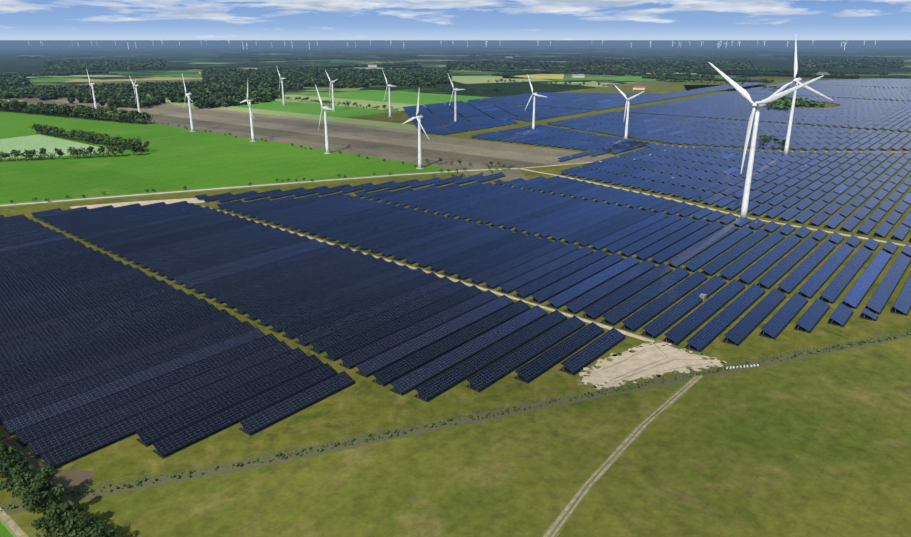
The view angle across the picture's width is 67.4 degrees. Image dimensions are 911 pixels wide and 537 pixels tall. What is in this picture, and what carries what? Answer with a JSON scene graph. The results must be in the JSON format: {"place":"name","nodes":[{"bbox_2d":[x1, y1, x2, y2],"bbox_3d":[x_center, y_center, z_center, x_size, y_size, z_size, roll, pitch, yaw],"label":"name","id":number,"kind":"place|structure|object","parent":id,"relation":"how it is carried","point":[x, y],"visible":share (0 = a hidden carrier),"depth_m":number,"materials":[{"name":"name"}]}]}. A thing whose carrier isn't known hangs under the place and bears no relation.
{"place":"outdoors","nodes":[
{"label":"outdoors","id":0,"kind":"place"},
{"bbox_2d":[0,522,12,536],"bbox_3d":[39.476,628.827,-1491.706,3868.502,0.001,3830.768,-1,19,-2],"label":"crop field","id":1,"kind":"structure","parent":0,"point":[4,532],"depth_m":177.68,"materials":[{"name":"green plant"}]},
{"bbox_2d":[0,134,111,158],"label":"pale field","id":2,"kind":"structure","parent":0,"point":[32,142],"depth_m":824.65,"materials":[{"name":"green plant"}]},
{"bbox_2d":[0,110,457,203],"bbox_3d":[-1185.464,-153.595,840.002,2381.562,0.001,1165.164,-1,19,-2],"label":"crop field","id":3,"kind":"structure","parent":0,"point":[175,158],"depth_m":699.63,"materials":[{"name":"green plant"}]},
{"bbox_2d":[182,75,195,131],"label":"wind turbine","id":4,"kind":"object","parent":3,"relation":"on","point":[191,118],"visible":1,"depth_m":941.49,"materials":[{"name":"white paint"}]},
{"bbox_2d":[240,83,256,141],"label":"wind turbine","id":5,"kind":"object","parent":3,"relation":"on","point":[251,122],"visible":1,"depth_m":849.38,"materials":[{"name":"white paint"}]},
{"bbox_2d":[315,85,333,153],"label":"wind turbine","id":6,"kind":"object","parent":3,"relation":"on","point":[325,108],"visible":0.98,"depth_m":757.14,"materials":[{"name":"white paint"}]},
{"bbox_2d":[403,93,428,168],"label":"wind turbine","id":7,"kind":"object","parent":3,"relation":"on","point":[419,142],"visible":1,"depth_m":667.91,"materials":[{"name":"white paint"}]},
{"bbox_2d":[0,96,627,180],"bbox_3d":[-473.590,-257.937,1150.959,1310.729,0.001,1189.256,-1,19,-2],"label":"ploughed field","id":8,"kind":"structure","parent":0,"point":[386,143],"depth_m":874.09,"materials":[{"name":"brown soil"}]},
{"bbox_2d":[86,68,96,108],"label":"wind turbine","id":9,"kind":"object","parent":8,"relation":"on","point":[94,99],"visible":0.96,"depth_m":1152.85,"materials":[{"name":"white paint"}]},
{"bbox_2d":[129,76,140,112],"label":"wind turbine","id":10,"kind":"object","parent":8,"relation":"on","point":[136,86],"visible":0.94,"depth_m":1109.05,"materials":[{"name":"white paint"}]},
{"bbox_2d":[233,94,426,110],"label":"field","id":11,"kind":"structure","parent":0,"point":[365,103],"depth_m":1385.24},
{"bbox_2d":[302,90,500,104],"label":"field","id":12,"kind":"structure","parent":0,"point":[399,97],"depth_m":1530.38,"materials":[{"name":"green plant"}]},
{"bbox_2d":[0,40,910,536],"bbox_3d":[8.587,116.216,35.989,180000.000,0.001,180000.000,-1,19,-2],"label":"ground","id":13,"kind":"structure","parent":0,"point":[190,52],"depth_m":5388.33,"materials":[{"name":"green plant"}]},
{"bbox_2d":[130,92,395,117],"bbox_3d":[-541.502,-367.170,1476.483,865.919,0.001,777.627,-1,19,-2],"label":"field","id":14,"kind":"structure","parent":13,"relation":"on","point":[313,109],"depth_m":1265.26,"materials":[{"name":"green plant"}]},
{"bbox_2d":[276,66,285,104],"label":"wind turbine","id":15,"kind":"object","parent":14,"relation":"on","point":[281,79],"visible":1,"depth_m":1317.96,"materials":[{"name":"white paint"}]},
{"bbox_2d":[325,70,336,111],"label":"wind turbine","id":16,"kind":"object","parent":14,"relation":"on","point":[332,82],"visible":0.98,"depth_m":1206.50,"materials":[{"name":"white paint"}]},
{"bbox_2d":[383,72,393,116],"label":"wind turbine","id":17,"kind":"object","parent":14,"relation":"on","point":[389,86],"visible":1,"depth_m":1122.71,"materials":[{"name":"white paint"}]},
{"bbox_2d":[159,100,417,130],"bbox_3d":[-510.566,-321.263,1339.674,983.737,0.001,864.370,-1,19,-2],"label":"light strip","id":18,"kind":"object","parent":13,"relation":"on","point":[341,120],"visible":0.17,"depth_m":1119.76,"materials":[{"name":"beige soil"}]},
{"bbox_2d":[0,78,849,202],"bbox_3d":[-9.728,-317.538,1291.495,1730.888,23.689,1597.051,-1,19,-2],"label":"hedgerow trees","id":19,"kind":"object","parent":13,"relation":"on","point":[87,111],"visible":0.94,"depth_m":917.75,"materials":[{"name":"green plant"}]},
{"bbox_2d":[28,40,875,50],"bbox_3d":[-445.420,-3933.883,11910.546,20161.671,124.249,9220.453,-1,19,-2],"label":"wind turbines","id":20,"kind":"structure","parent":13,"relation":"on","point":[500,40],"depth_m":12137.59,"materials":[{"name":"white metal"}]},
{"bbox_2d":[0,58,905,109],"bbox_3d":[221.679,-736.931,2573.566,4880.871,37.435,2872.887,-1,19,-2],"label":"forest trees","id":21,"kind":"object","parent":13,"relation":"on","point":[232,82],"visible":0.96,"depth_m":2012.58,"materials":[{"name":"green plant"}]},
{"bbox_2d":[0,146,910,504],"bbox_3d":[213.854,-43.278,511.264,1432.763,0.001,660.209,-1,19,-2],"label":"park grass","id":22,"kind":"structure","parent":13,"relation":"on","point":[362,404],"depth_m":273.67,"materials":[{"name":"green plant"}]},
{"bbox_2d":[0,431,95,488],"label":"dirt patch","id":23,"kind":"object","parent":22,"relation":"on","point":[68,479],"visible":0.4,"depth_m":201.80,"materials":[{"name":"soil"}]},
{"bbox_2d":[0,433,124,536],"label":"tree row","id":24,"kind":"object","parent":22,"relation":"on","point":[63,519],"visible":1,"depth_m":175.60,"materials":[{"name":"green plant"}]},
{"bbox_2d":[71,198,211,208],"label":"sand patch","id":25,"kind":"object","parent":22,"relation":"on","point":[170,201],"visible":0.5,"depth_m":536.64,"materials":[{"name":"beige sand"}]},
{"bbox_2d":[0,156,910,467],"bbox_3d":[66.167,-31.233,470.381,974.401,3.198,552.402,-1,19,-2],"label":"solar tables","id":26,"kind":"object","parent":22,"relation":"on","point":[98,350],"visible":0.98,"depth_m":349.75,"materials":[{"name":"blue glass"}]},
{"bbox_2d":[671,165,807,300],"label":"transformer kiosks","id":27,"kind":"object","parent":22,"relation":"on","point":[702,296],"visible":0.4,"depth_m":335.47,"materials":[{"name":"grey metal"}]},
{"bbox_2d":[709,62,823,221],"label":"wind turbine","id":28,"kind":"object","parent":22,"relation":"on","point":[757,105],"visible":0.92,"depth_m":463.85,"materials":[{"name":"white paint"}]},
{"bbox_2d":[1,44,910,82],"bbox_3d":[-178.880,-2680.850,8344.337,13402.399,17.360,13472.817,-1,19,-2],"label":"forest","id":29,"kind":"object","parent":13,"relation":"on","point":[669,75],"visible":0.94,"depth_m":3148.01,"materials":[{"name":"green plant"}]},
{"bbox_2d":[451,75,554,83],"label":"field light","id":30,"kind":"object","parent":13,"relation":"on","point":[473,79],"visible":0.67,"depth_m":2176.47,"materials":[{"name":"green plant"}]},
{"bbox_2d":[199,57,828,89],"bbox_3d":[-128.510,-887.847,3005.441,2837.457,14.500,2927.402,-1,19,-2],"label":"buildings","id":31,"kind":"structure","parent":13,"relation":"on","point":[643,87],"depth_m":2283.93,"materials":[{"name":"beige"}]},
{"bbox_2d":[343,76,910,155],"bbox_3d":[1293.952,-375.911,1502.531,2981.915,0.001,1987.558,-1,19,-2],"label":"solar panels","id":32,"kind":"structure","parent":13,"relation":"on","point":[402,116],"depth_m":1164.39,"materials":[{"name":"blue glass"}]},
{"bbox_2d":[448,74,464,121],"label":"wind turbine","id":33,"kind":"object","parent":32,"relation":"on","point":[455,111],"visible":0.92,"depth_m":1032.43,"materials":[{"name":"white paint"}]},
{"bbox_2d":[525,76,545,129],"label":"wind turbine","id":34,"kind":"object","parent":32,"relation":"on","point":[533,119],"visible":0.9,"depth_m":946.26,"materials":[{"name":"white paint"}]},
{"bbox_2d":[614,85,643,138],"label":"wind turbine","id":35,"kind":"object","parent":32,"relation":"on","point":[627,114],"visible":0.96,"depth_m":862.86,"materials":[{"name":"white paint"}]},
{"bbox_2d":[403,78,910,177],"bbox_3d":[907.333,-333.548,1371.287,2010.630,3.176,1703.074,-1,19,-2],"label":"solar tables","id":36,"kind":"object","parent":32,"relation":"on","point":[473,119],"visible":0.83,"depth_m":1020.16,"materials":[{"name":"blue glass"}]},
{"bbox_2d":[576,340,726,389],"bbox_3d":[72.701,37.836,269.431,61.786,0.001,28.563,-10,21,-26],"label":"sand yard","id":37,"kind":"structure","parent":13,"relation":"on","point":[652,353],"depth_m":270.22,"materials":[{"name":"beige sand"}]},
{"bbox_2d":[769,34,832,155],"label":"wind turbine","id":38,"kind":"object","parent":13,"relation":"on","point":[797,81],"visible":0.83,"depth_m":733.12,"materials":[{"name":"white paint"}]},
{"bbox_2d":[0,146,910,536],"bbox_3d":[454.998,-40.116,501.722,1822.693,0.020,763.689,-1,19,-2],"label":"roads and tracks","id":39,"kind":"structure","parent":0,"point":[556,526],"depth_m":234.76,"materials":[{"name":"soil"}]},
{"bbox_2d":[726,364,758,368],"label":"beehives","id":40,"kind":"object","parent":39,"relation":"on","point":[743,366],"visible":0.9,"depth_m":266.75,"materials":[{"name":"white paint"}]},
{"bbox_2d":[0,0,910,39],"label":"sky","id":41,"kind":"structure","parent":0,"point":[19,19],"materials":[{"name":"blue"}]},
{"bbox_2d":[9,338,910,536],"bbox_3d":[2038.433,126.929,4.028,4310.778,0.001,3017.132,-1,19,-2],"label":"meadow","id":42,"kind":"structure","parent":0,"point":[818,446],"depth_m":200.45,"materials":[{"name":"green plant"}]},
{"bbox_2d":[0,329,905,503],"bbox_3d":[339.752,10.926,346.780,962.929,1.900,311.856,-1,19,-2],"label":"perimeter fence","id":43,"kind":"object","parent":42,"relation":"on","point":[453,416],"visible":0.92,"depth_m":227.21,"materials":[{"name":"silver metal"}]},
{"bbox_2d":[0,331,910,510],"bbox_3d":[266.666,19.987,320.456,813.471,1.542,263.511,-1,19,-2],"label":"young hedge shrubs","id":44,"kind":"object","parent":42,"relation":"on","point":[279,454],"visible":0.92,"depth_m":230.03,"materials":[{"name":"green plant"}]},
{"bbox_2d":[502,74,563,78],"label":"yellow field","id":45,"kind":"structure","parent":0,"point":[546,76],"depth_m":2351.67,"materials":[{"name":"yellow plant"}]},
{"bbox_2d":[685,85,759,90],"bbox_3d":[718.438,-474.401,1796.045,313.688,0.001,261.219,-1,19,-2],"label":"trees","id":46,"kind":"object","parent":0,"point":[712,86],"depth_m":1778.88,"materials":[{"name":"green plant"}]}
]}

